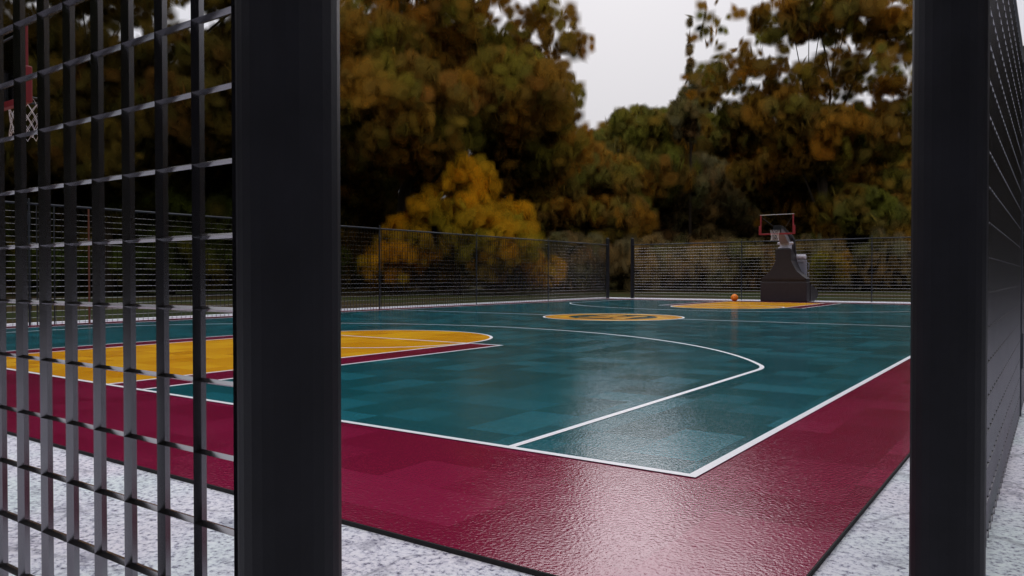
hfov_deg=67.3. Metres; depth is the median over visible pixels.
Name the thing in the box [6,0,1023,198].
sky
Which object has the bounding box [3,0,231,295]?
autumn tree
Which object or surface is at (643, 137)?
autumn tree
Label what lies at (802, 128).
autumn tree
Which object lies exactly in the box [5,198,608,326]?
fence
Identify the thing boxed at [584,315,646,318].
emblem
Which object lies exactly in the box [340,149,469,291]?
autumn tree
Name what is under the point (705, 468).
boundary lines
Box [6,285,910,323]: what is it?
ground
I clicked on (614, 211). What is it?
autumn tree
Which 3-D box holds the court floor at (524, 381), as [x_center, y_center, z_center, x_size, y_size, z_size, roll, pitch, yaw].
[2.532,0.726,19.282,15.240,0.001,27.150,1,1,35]
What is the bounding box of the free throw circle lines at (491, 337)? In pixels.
[341,305,783,347]
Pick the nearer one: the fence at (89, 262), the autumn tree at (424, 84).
the fence at (89, 262)
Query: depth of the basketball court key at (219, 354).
10.73 m
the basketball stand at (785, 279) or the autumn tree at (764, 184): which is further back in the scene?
the autumn tree at (764, 184)
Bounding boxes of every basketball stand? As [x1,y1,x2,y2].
[3,26,37,140]
[759,213,817,301]
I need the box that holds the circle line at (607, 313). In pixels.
[543,313,684,320]
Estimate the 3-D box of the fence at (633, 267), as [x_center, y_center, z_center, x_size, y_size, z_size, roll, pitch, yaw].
[12.539,-0.902,32.517,16.624,2.919,0.213,1,1,35]
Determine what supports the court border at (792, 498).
on the mat edge
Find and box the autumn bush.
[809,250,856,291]
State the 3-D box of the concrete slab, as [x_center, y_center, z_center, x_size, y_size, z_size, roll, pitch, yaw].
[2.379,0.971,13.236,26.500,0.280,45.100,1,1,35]
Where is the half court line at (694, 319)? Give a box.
[418,310,910,326]
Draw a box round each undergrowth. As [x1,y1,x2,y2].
[6,244,420,291]
[411,228,910,291]
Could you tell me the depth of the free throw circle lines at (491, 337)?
12.44 m
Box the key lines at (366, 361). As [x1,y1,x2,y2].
[14,301,833,388]
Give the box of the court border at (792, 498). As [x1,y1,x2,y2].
[6,298,910,575]
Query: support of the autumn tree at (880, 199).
on the ground
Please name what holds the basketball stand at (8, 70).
on the concrete slab
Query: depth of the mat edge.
3.00 m
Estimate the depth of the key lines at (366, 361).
10.60 m
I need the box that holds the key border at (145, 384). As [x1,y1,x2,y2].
[6,301,838,388]
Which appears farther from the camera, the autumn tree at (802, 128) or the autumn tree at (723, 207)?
the autumn tree at (723, 207)
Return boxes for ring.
[545,314,681,320]
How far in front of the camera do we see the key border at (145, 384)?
10.16 m
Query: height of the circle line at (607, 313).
0.001 m
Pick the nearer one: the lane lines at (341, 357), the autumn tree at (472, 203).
the lane lines at (341, 357)
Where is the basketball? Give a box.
[731,294,737,300]
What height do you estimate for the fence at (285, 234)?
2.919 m
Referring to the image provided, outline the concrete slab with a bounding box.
[7,297,1023,575]
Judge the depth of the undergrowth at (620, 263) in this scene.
56.76 m
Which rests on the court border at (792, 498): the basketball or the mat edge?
the basketball
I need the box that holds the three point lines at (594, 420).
[58,300,763,446]
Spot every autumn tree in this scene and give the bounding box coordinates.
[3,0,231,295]
[5,164,351,294]
[340,0,595,292]
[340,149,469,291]
[357,153,565,294]
[532,141,658,288]
[538,212,671,286]
[592,84,713,213]
[652,135,771,245]
[665,15,728,287]
[680,0,912,289]
[725,137,911,243]
[805,167,911,290]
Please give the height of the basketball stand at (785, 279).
3.492 m
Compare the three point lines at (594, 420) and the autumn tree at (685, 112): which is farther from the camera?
the autumn tree at (685, 112)
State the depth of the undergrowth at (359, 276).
55.96 m
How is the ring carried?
on the court floor at (524, 381)
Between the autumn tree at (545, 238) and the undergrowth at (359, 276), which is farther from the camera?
the autumn tree at (545, 238)
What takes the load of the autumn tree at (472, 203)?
on the ground
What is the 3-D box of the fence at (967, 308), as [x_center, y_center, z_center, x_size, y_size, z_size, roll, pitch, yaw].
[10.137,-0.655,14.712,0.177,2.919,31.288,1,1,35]
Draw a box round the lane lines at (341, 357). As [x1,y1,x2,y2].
[28,301,822,383]
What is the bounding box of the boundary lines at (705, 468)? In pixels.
[7,299,909,476]
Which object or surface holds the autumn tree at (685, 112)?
on the ground
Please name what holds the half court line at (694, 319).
on the court floor at (524, 381)
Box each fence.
[0,0,341,575]
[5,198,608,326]
[631,236,910,302]
[909,0,1023,575]
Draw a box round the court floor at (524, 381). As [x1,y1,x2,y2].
[6,299,910,477]
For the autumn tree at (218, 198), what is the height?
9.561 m
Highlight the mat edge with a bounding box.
[7,431,909,575]

